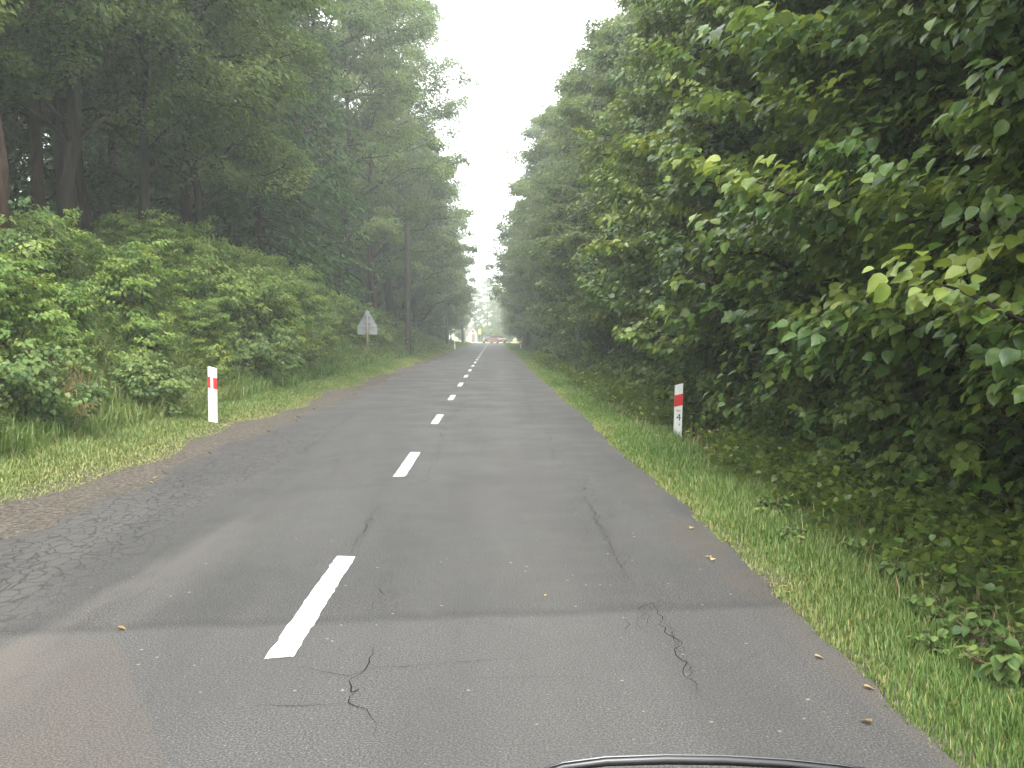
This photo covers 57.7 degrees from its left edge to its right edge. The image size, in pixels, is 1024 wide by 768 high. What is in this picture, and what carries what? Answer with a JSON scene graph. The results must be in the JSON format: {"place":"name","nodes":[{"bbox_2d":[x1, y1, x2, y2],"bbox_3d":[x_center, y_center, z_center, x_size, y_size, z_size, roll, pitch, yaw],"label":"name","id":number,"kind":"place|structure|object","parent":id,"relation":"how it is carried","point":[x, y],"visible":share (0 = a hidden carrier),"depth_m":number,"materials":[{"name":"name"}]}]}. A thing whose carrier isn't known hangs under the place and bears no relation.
{"place":"outdoors","nodes":[
{"label":"outdoors","id":0,"kind":"place"},
{"bbox_2d":[0,341,471,502],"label":"grass","id":1,"kind":"structure","parent":0,"point":[82,451],"depth_m":12.35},
{"bbox_2d":[8,0,621,336],"label":"sky","id":2,"kind":"structure","parent":0,"point":[517,46],"materials":[{"name":"white"}]},
{"bbox_2d":[0,343,961,767],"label":"road","id":3,"kind":"structure","parent":0,"point":[484,555],"depth_m":4.97,"materials":[{"name":"asphalt"}]},
{"bbox_2d":[545,754,863,767],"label":"car hood","id":4,"kind":"object","parent":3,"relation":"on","point":[689,759],"visible":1,"depth_m":0.88,"materials":[{"name":"black paint"}]},
{"bbox_2d":[0,258,1023,767],"bbox_3d":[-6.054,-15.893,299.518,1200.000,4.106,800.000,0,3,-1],"label":"ground","id":5,"kind":"structure","parent":0,"point":[18,516],"depth_m":9.27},
{"bbox_2d":[0,113,10,233],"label":"pine tree","id":6,"kind":"object","parent":5,"relation":"on","point":[4,192],"visible":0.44,"depth_m":15.14,"materials":[{"name":"red plant"}]},
{"bbox_2d":[24,0,45,221],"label":"pine tree","id":7,"kind":"object","parent":5,"relation":"on","point":[37,175],"visible":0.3,"depth_m":23.53,"materials":[{"name":"red plant"}]},
{"bbox_2d":[0,242,77,365],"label":"ash sapling","id":8,"kind":"object","parent":5,"relation":"on","point":[48,312],"visible":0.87,"depth_m":11.93,"materials":[{"name":"green plant"}]},
{"bbox_2d":[0,196,87,296],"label":"bramble shrub","id":9,"kind":"object","parent":5,"relation":"on","point":[9,243],"visible":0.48,"depth_m":14.38,"materials":[{"name":"green plant"}]},
{"bbox_2d":[0,321,110,427],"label":"bramble shrub","id":10,"kind":"object","parent":5,"relation":"on","point":[25,375],"visible":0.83,"depth_m":11.34,"materials":[{"name":"green plant"}]},
{"bbox_2d":[14,206,96,279],"bbox_3d":[-8.213,-2.461,16.266,1.596,1.328,1.759,1,3,16],"label":"elder shrub","id":11,"kind":"object","parent":5,"relation":"on","point":[75,238],"visible":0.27,"depth_m":16.26,"materials":[{"name":"green plant"}]},
{"bbox_2d":[1,42,123,224],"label":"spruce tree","id":12,"kind":"object","parent":5,"relation":"on","point":[14,175],"visible":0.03,"depth_m":38.82,"materials":[{"name":"green wood"}]},
{"bbox_2d":[43,0,93,235],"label":"pine tree","id":13,"kind":"object","parent":5,"relation":"on","point":[83,204],"visible":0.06,"depth_m":27.29,"materials":[{"name":"red plant"}]},
{"bbox_2d":[0,0,138,241],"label":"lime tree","id":14,"kind":"object","parent":5,"relation":"on","point":[22,140],"visible":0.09,"depth_m":31.95,"materials":[{"name":"green plant"}]},
{"bbox_2d":[23,270,121,351],"bbox_3d":[-6.948,-1.035,14.425,1.500,1.481,1.255,0,3,8],"label":"ash sapling","id":15,"kind":"object","parent":5,"relation":"on","point":[77,299],"visible":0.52,"depth_m":14.27,"materials":[{"name":"green plant"}]},
{"bbox_2d":[41,351,103,422],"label":"shrub","id":16,"kind":"object","parent":5,"relation":"on","point":[73,382],"visible":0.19,"depth_m":12.48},
{"bbox_2d":[20,323,128,387],"bbox_3d":[-6.401,-0.331,13.008,1.539,1.162,1.396,1,3,11],"label":"elder shrub","id":17,"kind":"object","parent":5,"relation":"on","point":[71,337],"visible":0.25,"depth_m":13.00,"materials":[{"name":"green plant"}]},
{"bbox_2d":[44,93,137,224],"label":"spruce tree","id":18,"kind":"object","parent":5,"relation":"on","point":[90,144],"visible":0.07,"depth_m":44.53,"materials":[{"name":"green plant"}]},
{"bbox_2d":[91,212,145,249],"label":"elder shrub","id":19,"kind":"object","parent":5,"relation":"on","point":[110,232],"visible":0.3,"depth_m":21.90,"materials":[{"name":"green plant"}]},
{"bbox_2d":[0,0,245,232],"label":"oak tree","id":20,"kind":"object","parent":5,"relation":"on","point":[59,106],"visible":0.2,"depth_m":25.34,"materials":[{"name":"green plant"}]},
{"bbox_2d":[68,231,199,340],"bbox_3d":[-6.972,-1.655,17.126,2.200,2.172,1.841,0,3,-8],"label":"ash sapling","id":21,"kind":"object","parent":5,"relation":"on","point":[126,287],"visible":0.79,"depth_m":16.92,"materials":[{"name":"green plant"}]},
{"bbox_2d":[47,99,221,247],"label":"oak tree","id":22,"kind":"object","parent":5,"relation":"on","point":[155,205],"visible":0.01,"depth_m":47.19,"materials":[{"name":"green plant"}]},
{"bbox_2d":[0,0,290,232],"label":"oak tree","id":23,"kind":"object","parent":5,"relation":"on","point":[71,55],"visible":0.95,"depth_m":20.54,"materials":[{"name":"green plant"}]},
{"bbox_2d":[108,209,189,276],"bbox_3d":[-8.280,-3.135,21.267,1.750,1.728,1.465,3,4,44],"label":"ash sapling","id":24,"kind":"object","parent":5,"relation":"on","point":[155,227],"visible":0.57,"depth_m":21.15,"materials":[{"name":"green plant"}]},
{"bbox_2d":[111,310,188,364],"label":"elder shrub","id":25,"kind":"object","parent":5,"relation":"on","point":[149,339],"visible":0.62,"depth_m":16.63,"materials":[{"name":"green plant"}]},
{"bbox_2d":[102,340,205,414],"bbox_3d":[-5.860,-0.067,15.095,1.741,1.294,1.580,2,4,32],"label":"bramble shrub","id":26,"kind":"object","parent":5,"relation":"on","point":[144,372],"visible":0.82,"depth_m":14.80,"materials":[{"name":"green plant"}]},
{"bbox_2d":[108,0,221,228],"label":"pine tree","id":27,"kind":"object","parent":5,"relation":"on","point":[187,207],"visible":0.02,"depth_m":30.27,"materials":[{"name":"red plant"}]},
{"bbox_2d":[12,0,318,232],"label":"ash tree","id":28,"kind":"object","parent":5,"relation":"on","point":[259,149],"visible":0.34,"depth_m":27.37,"materials":[{"name":"green plant"}]},
{"bbox_2d":[8,0,322,230],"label":"oak tree","id":29,"kind":"object","parent":5,"relation":"on","point":[100,174],"visible":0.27,"depth_m":30.66,"materials":[{"name":"green plant"}]},
{"bbox_2d":[0,0,347,230],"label":"ash tree","id":30,"kind":"object","parent":5,"relation":"on","point":[143,147],"visible":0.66,"depth_m":23.78,"materials":[{"name":"green plant"}]},
{"bbox_2d":[157,215,223,256],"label":"ash sapling","id":31,"kind":"object","parent":5,"relation":"on","point":[188,230],"visible":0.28,"depth_m":25.36,"materials":[{"name":"green plant"}]},
{"bbox_2d":[118,15,273,257],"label":"spruce tree","id":32,"kind":"object","parent":5,"relation":"on","point":[168,206],"visible":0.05,"depth_m":43.65,"materials":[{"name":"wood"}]},
{"bbox_2d":[158,232,242,283],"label":"elder shrub","id":33,"kind":"object","parent":5,"relation":"on","point":[192,248],"visible":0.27,"depth_m":23.88,"materials":[{"name":"green plant"}]},
{"bbox_2d":[173,295,244,354],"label":"ash sapling","id":34,"kind":"object","parent":5,"relation":"on","point":[204,322],"visible":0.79,"depth_m":20.33,"materials":[{"name":"green plant"}]},
{"bbox_2d":[158,253,264,330],"bbox_3d":[-7.192,-2.091,22.033,2.749,2.074,2.493,-1,3,-18],"label":"elder shrub","id":35,"kind":"object","parent":5,"relation":"on","point":[214,282],"visible":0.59,"depth_m":21.70,"materials":[{"name":"green plant"}]},
{"bbox_2d":[184,338,240,384],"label":"dogwood shrub","id":36,"kind":"object","parent":5,"relation":"on","point":[215,357],"visible":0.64,"depth_m":19.34,"materials":[{"name":"green plant"}]},
{"bbox_2d":[208,367,217,422],"bbox_3d":[-4.861,0.298,15.138,0.146,1.164,0.096,0,3,-1],"label":"marker post","id":37,"kind":"object","parent":5,"relation":"on","point":[212,395],"visible":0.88,"depth_m":15.09,"materials":[{"name":"white plastic"}]},
{"bbox_2d":[0,211,452,438],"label":"undergrowth","id":38,"kind":"object","parent":5,"relation":"on","point":[414,344],"visible":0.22,"depth_m":19.31,"materials":[{"name":"green plant"}]},
{"bbox_2d":[0,211,460,458],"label":"tall grass","id":39,"kind":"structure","parent":5,"relation":"on","point":[236,388],"depth_m":16.63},
{"bbox_2d":[207,261,300,341],"bbox_3d":[-7.067,-2.115,24.911,2.867,2.385,3.161,1,3,13],"label":"elder shrub","id":40,"kind":"object","parent":5,"relation":"on","point":[256,312],"visible":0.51,"depth_m":24.54,"materials":[{"name":"green plant"}]},
{"bbox_2d":[215,320,305,382],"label":"bramble shrub","id":41,"kind":"object","parent":5,"relation":"on","point":[256,353],"visible":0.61,"depth_m":22.15,"materials":[{"name":"green plant"}]},
{"bbox_2d":[173,1,349,308],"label":"spruce tree","id":42,"kind":"object","parent":5,"relation":"on","point":[258,227],"visible":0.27,"depth_m":35.27,"materials":[{"name":"green plant"}]},
{"bbox_2d":[229,248,293,301],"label":"ash sapling","id":43,"kind":"object","parent":5,"relation":"on","point":[255,261],"visible":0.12,"depth_m":27.41,"materials":[{"name":"green plant"}]},
{"bbox_2d":[251,318,312,370],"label":"elder shrub","id":44,"kind":"object","parent":5,"relation":"on","point":[280,329],"visible":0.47,"depth_m":25.07,"materials":[{"name":"green plant"}]},
{"bbox_2d":[256,279,315,349],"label":"ash sapling","id":45,"kind":"object","parent":5,"relation":"on","point":[294,315],"visible":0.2,"depth_m":26.60,"materials":[{"name":"green plant"}]},
{"bbox_2d":[278,270,334,332],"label":"elder shrub","id":46,"kind":"object","parent":5,"relation":"on","point":[304,290],"visible":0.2,"depth_m":30.59,"materials":[{"name":"green plant"}]},
{"bbox_2d":[233,0,383,317],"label":"spruce tree","id":47,"kind":"object","parent":5,"relation":"on","point":[336,194],"visible":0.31,"depth_m":40.92,"materials":[{"name":"plant"}]},
{"bbox_2d":[288,325,331,367],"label":"dogwood shrub","id":48,"kind":"object","parent":5,"relation":"on","point":[315,353],"visible":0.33,"depth_m":28.25,"materials":[{"name":"green plant"}]},
{"bbox_2d":[204,0,435,251],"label":"oak tree","id":49,"kind":"object","parent":5,"relation":"on","point":[367,23],"visible":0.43,"depth_m":46.72,"materials":[{"name":"green plant"}]},
{"bbox_2d":[300,320,340,359],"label":"elder shrub","id":50,"kind":"object","parent":5,"relation":"on","point":[314,330],"visible":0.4,"depth_m":31.14,"materials":[{"name":"green plant"}]},
{"bbox_2d":[307,306,342,340],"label":"elder shrub","id":51,"kind":"object","parent":5,"relation":"on","point":[324,317],"visible":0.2,"depth_m":34.58,"materials":[{"name":"green plant"}]},
{"bbox_2d":[271,106,384,304],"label":"lime tree","id":52,"kind":"object","parent":5,"relation":"on","point":[379,293],"visible":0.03,"depth_m":77.68,"materials":[{"name":"green plant"}]},
{"bbox_2d":[268,0,457,292],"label":"ash tree","id":53,"kind":"object","parent":5,"relation":"on","point":[379,229],"visible":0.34,"depth_m":52.37,"materials":[{"name":"green plant"}]},
{"bbox_2d":[315,0,434,310],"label":"pine tree","id":54,"kind":"object","parent":5,"relation":"on","point":[418,47],"visible":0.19,"depth_m":60.12,"materials":[{"name":"green plant"}]},
{"bbox_2d":[301,0,488,309],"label":"oak tree","id":55,"kind":"object","parent":5,"relation":"on","point":[393,269],"visible":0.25,"depth_m":64.89,"materials":[{"name":"green plant"}]},
{"bbox_2d":[326,0,480,328],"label":"oak tree","id":56,"kind":"object","parent":5,"relation":"on","point":[389,300],"visible":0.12,"depth_m":74.31,"materials":[{"name":"green plant"}]},
{"bbox_2d":[396,211,410,354],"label":"utility pole","id":57,"kind":"object","parent":5,"relation":"on","point":[407,291],"visible":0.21,"depth_m":58.51,"materials":[{"name":"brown wood"}]},
{"bbox_2d":[349,102,466,323],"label":"oak tree","id":58,"kind":"object","parent":5,"relation":"on","point":[398,287],"visible":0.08,"depth_m":90.51,"materials":[{"name":"green plant"}]},
{"bbox_2d":[349,127,482,331],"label":"lime tree","id":59,"kind":"object","parent":5,"relation":"on","point":[419,289],"visible":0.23,"depth_m":82.12,"materials":[{"name":"green plant"}]},
{"bbox_2d":[383,162,457,326],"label":"lime tree","id":60,"kind":"object","parent":5,"relation":"on","point":[432,316],"visible":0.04,"depth_m":98.22,"materials":[{"name":"green plant"}]},
{"bbox_2d":[403,196,448,341],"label":"spruce tree","id":61,"kind":"object","parent":5,"relation":"on","point":[422,324],"visible":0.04,"depth_m":104.15,"materials":[{"name":"green plant"}]},
{"bbox_2d":[393,185,470,333],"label":"lime tree","id":62,"kind":"object","parent":5,"relation":"on","point":[460,309],"visible":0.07,"depth_m":112.04,"materials":[{"name":"green plant"}]},
{"bbox_2d":[425,150,476,335],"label":"oak tree","id":63,"kind":"object","parent":5,"relation":"on","point":[465,248],"visible":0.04,"depth_m":118.62,"materials":[{"name":"green plant"}]},
{"bbox_2d":[482,198,530,349],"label":"oak tree","id":64,"kind":"object","parent":5,"relation":"on","point":[497,290],"visible":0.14,"depth_m":108.02,"materials":[{"name":"green plant"}]},
{"bbox_2d":[496,102,556,319],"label":"oak tree","id":65,"kind":"object","parent":5,"relation":"on","point":[529,133],"visible":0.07,"depth_m":87.70,"materials":[{"name":"green plant"}]},
{"bbox_2d":[499,131,576,333],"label":"lime tree","id":66,"kind":"object","parent":5,"relation":"on","point":[512,287],"visible":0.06,"depth_m":82.05,"materials":[{"name":"green plant"}]},
{"bbox_2d":[499,100,579,340],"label":"lime tree","id":67,"kind":"object","parent":5,"relation":"on","point":[535,329],"visible":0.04,"depth_m":74.25,"materials":[{"name":"green plant"}]},
{"bbox_2d":[497,95,594,307],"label":"lime tree","id":68,"kind":"object","parent":5,"relation":"on","point":[517,192],"visible":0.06,"depth_m":64.80,"materials":[{"name":"green plant"}]},
{"bbox_2d":[509,41,608,355],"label":"lime tree","id":69,"kind":"object","parent":5,"relation":"on","point":[546,150],"visible":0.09,"depth_m":56.46,"materials":[{"name":"green plant"}]},
{"bbox_2d":[529,161,610,355],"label":"lime tree","id":70,"kind":"object","parent":5,"relation":"on","point":[555,190],"visible":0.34,"depth_m":40.24,"materials":[{"name":"green plant"}]},
{"bbox_2d":[527,58,625,350],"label":"lime tree","id":71,"kind":"object","parent":5,"relation":"on","point":[594,103],"visible":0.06,"depth_m":42.48,"materials":[{"name":"green plant"}]},
{"bbox_2d":[530,12,629,352],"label":"lime tree","id":72,"kind":"object","parent":5,"relation":"on","point":[566,150],"visible":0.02,"depth_m":48.70,"materials":[{"name":"green plant"}]},
{"bbox_2d":[560,329,615,364],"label":"dark shrub","id":73,"kind":"object","parent":5,"relation":"on","point":[581,344],"visible":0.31,"depth_m":39.69,"materials":[{"name":"green plant"}]},
{"bbox_2d":[573,340,609,371],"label":"dark shrub","id":74,"kind":"object","parent":5,"relation":"on","point":[588,359],"visible":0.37,"depth_m":34.09,"materials":[{"name":"green plant"}]},
{"bbox_2d":[541,0,661,365],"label":"lime tree","id":75,"kind":"object","parent":5,"relation":"on","point":[579,80],"visible":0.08,"depth_m":37.58,"materials":[{"name":"green plant"}]},
{"bbox_2d":[548,0,670,370],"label":"lime tree","id":76,"kind":"object","parent":5,"relation":"on","point":[610,55],"visible":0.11,"depth_m":32.55,"materials":[{"name":"green plant"}]},
{"bbox_2d":[571,2,669,331],"bbox_3d":[5.786,-6.327,28.918,7.115,13.172,8.216,-2,4,-37],"label":"lime tree","id":77,"kind":"object","parent":5,"relation":"on","point":[596,197],"visible":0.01,"depth_m":28.36,"materials":[{"name":"green plant"}]},
{"bbox_2d":[589,341,653,385],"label":"dark shrub","id":78,"kind":"object","parent":5,"relation":"on","point":[633,365],"visible":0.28,"depth_m":24.34,"materials":[{"name":"green plant"}]},
{"bbox_2d":[572,5,710,352],"bbox_3d":[5.049,-4.960,24.779,6.873,11.328,6.877,0,3,-2],"label":"hazel tree","id":79,"kind":"object","parent":5,"relation":"on","point":[616,219],"visible":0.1,"depth_m":24.46,"materials":[{"name":"green plant"}]},
{"bbox_2d":[617,352,676,390],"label":"maple sapling","id":80,"kind":"object","parent":5,"relation":"on","point":[648,365],"visible":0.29,"depth_m":21.81,"materials":[{"name":"green plant"}]},
{"bbox_2d":[673,384,682,436],"bbox_3d":[2.620,0.563,14.702,0.131,1.148,0.096,1,3,-1],"label":"marker post","id":81,"kind":"object","parent":5,"relation":"on","point":[678,401],"visible":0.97,"depth_m":14.65,"materials":[{"name":"white plastic"}]},
{"bbox_2d":[624,353,732,414],"bbox_3d":[3.716,-0.156,19.507,2.255,1.836,1.848,2,3,28],"label":"dark shrub","id":82,"kind":"object","parent":5,"relation":"on","point":[656,370],"visible":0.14,"depth_m":19.30,"materials":[{"name":"green plant"}]},
{"bbox_2d":[652,357,720,422],"bbox_3d":[3.519,0.163,17.654,1.628,1.390,1.565,1,3,14],"label":"maple sapling","id":83,"kind":"object","parent":5,"relation":"on","point":[664,389],"visible":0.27,"depth_m":17.35,"materials":[{"name":"green plant"}]},
{"bbox_2d":[606,0,786,382],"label":"lime tree","id":84,"kind":"object","parent":5,"relation":"on","point":[655,106],"visible":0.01,"depth_m":21.19,"materials":[{"name":"green plant"}]},
{"bbox_2d":[588,0,839,386],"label":"hazel tree","id":85,"kind":"object","parent":5,"relation":"on","point":[734,131],"visible":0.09,"depth_m":14.83,"materials":[{"name":"green plant"}]},
{"bbox_2d":[668,339,764,433],"bbox_3d":[3.386,0.104,15.408,1.700,1.689,2.074,1,3,25],"label":"dark shrub","id":86,"kind":"object","parent":5,"relation":"on","point":[702,387],"visible":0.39,"depth_m":15.26,"materials":[{"name":"green plant"}]},
{"bbox_2d":[578,0,862,375],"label":"hazel tree","id":87,"kind":"object","parent":5,"relation":"on","point":[678,28],"visible":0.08,"depth_m":18.33,"materials":[{"name":"green plant"}]},
{"bbox_2d":[702,363,815,449],"bbox_3d":[3.814,0.345,13.419,1.623,1.442,1.689,-1,3,-22],"label":"maple sapling","id":88,"kind":"object","parent":5,"relation":"on","point":[737,414],"visible":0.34,"depth_m":13.50,"materials":[{"name":"green plant"}]},
{"bbox_2d":[513,342,1023,643],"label":"undergrowth","id":89,"kind":"object","parent":5,"relation":"on","point":[797,474],"visible":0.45,"depth_m":7.38,"materials":[{"name":"green plant"}]},
{"bbox_2d":[750,494,791,515],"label":"broadleaf weed","id":90,"kind":"object","parent":5,"relation":"on","point":[777,504],"visible":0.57,"depth_m":7.86,"materials":[{"name":"green plant"}]},
{"bbox_2d":[739,370,880,473],"bbox_3d":[3.659,0.296,11.508,1.728,1.717,2.108,1,3,24],"label":"dark shrub","id":91,"kind":"object","parent":5,"relation":"on","point":[788,423],"visible":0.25,"depth_m":11.36,"materials":[{"name":"green plant"}]},
{"bbox_2d":[645,0,992,430],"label":"maple tree","id":92,"kind":"object","parent":5,"relation":"on","point":[686,192],"visible":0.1,"depth_m":12.93,"materials":[{"name":"green plant"}]},
{"bbox_2d":[787,381,910,481],"bbox_3d":[3.569,0.603,9.983,1.453,1.290,1.512,-1,3,-20],"label":"maple sapling","id":93,"kind":"object","parent":5,"relation":"on","point":[844,447],"visible":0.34,"depth_m":9.82,"materials":[{"name":"green plant"}]},
{"bbox_2d":[677,0,1023,412],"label":"hazel tree","id":94,"kind":"object","parent":5,"relation":"on","point":[816,296],"visible":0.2,"depth_m":9.86,"materials":[{"name":"green plant"}]},
{"bbox_2d":[693,0,1023,416],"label":"hazel tree","id":95,"kind":"object","parent":5,"relation":"on","point":[864,332],"visible":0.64,"depth_m":7.93,"materials":[{"name":"green plant"}]},
{"bbox_2d":[869,551,932,584],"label":"broadleaf weed","id":96,"kind":"object","parent":5,"relation":"on","point":[900,569],"visible":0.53,"depth_m":5.89,"materials":[{"name":"green plant"}]},
{"bbox_2d":[815,0,1023,447],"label":"hazel tree","id":97,"kind":"object","parent":5,"relation":"on","point":[1003,132],"visible":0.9,"depth_m":5.93,"materials":[{"name":"green plant"}]},
{"bbox_2d":[825,319,1023,516],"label":"dark shrub","id":98,"kind":"object","parent":5,"relation":"on","point":[946,447],"visible":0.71,"depth_m":8.10,"materials":[{"name":"green plant"}]},
{"bbox_2d":[899,591,954,630],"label":"broadleaf weed","id":99,"kind":"object","parent":5,"relation":"on","point":[932,610],"visible":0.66,"depth_m":4.97,"materials":[{"name":"green plant"}]},
{"bbox_2d":[907,629,949,658],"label":"broadleaf weed","id":100,"kind":"object","parent":5,"relation":"on","point":[930,639],"visible":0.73,"depth_m":4.42,"materials":[{"name":"green plant"}]},
{"bbox_2d":[937,598,1023,651],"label":"broadleaf weed","id":101,"kind":"object","parent":5,"relation":"on","point":[973,630],"visible":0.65,"depth_m":4.62,"materials":[{"name":"green plant"}]},
{"bbox_2d":[952,408,1023,535],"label":"maple sapling","id":102,"kind":"object","parent":5,"relation":"on","point":[1008,440],"visible":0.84,"depth_m":6.93,"materials":[{"name":"green plant"}]},
{"bbox_2d":[954,631,1023,700],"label":"broadleaf weed","id":103,"kind":"object","parent":5,"relation":"on","point":[1012,670],"visible":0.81,"depth_m":4.02,"materials":[{"name":"green plant"}]},
{"bbox_2d":[503,342,1023,767],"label":"grass","id":104,"kind":"structure","parent":0,"point":[718,497],"depth_m":5.61,"materials":[{"name":"plant"}]},
{"bbox_2d":[585,387,1023,655],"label":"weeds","id":105,"kind":"object","parent":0,"point":[843,517],"visible":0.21,"depth_m":6.95,"materials":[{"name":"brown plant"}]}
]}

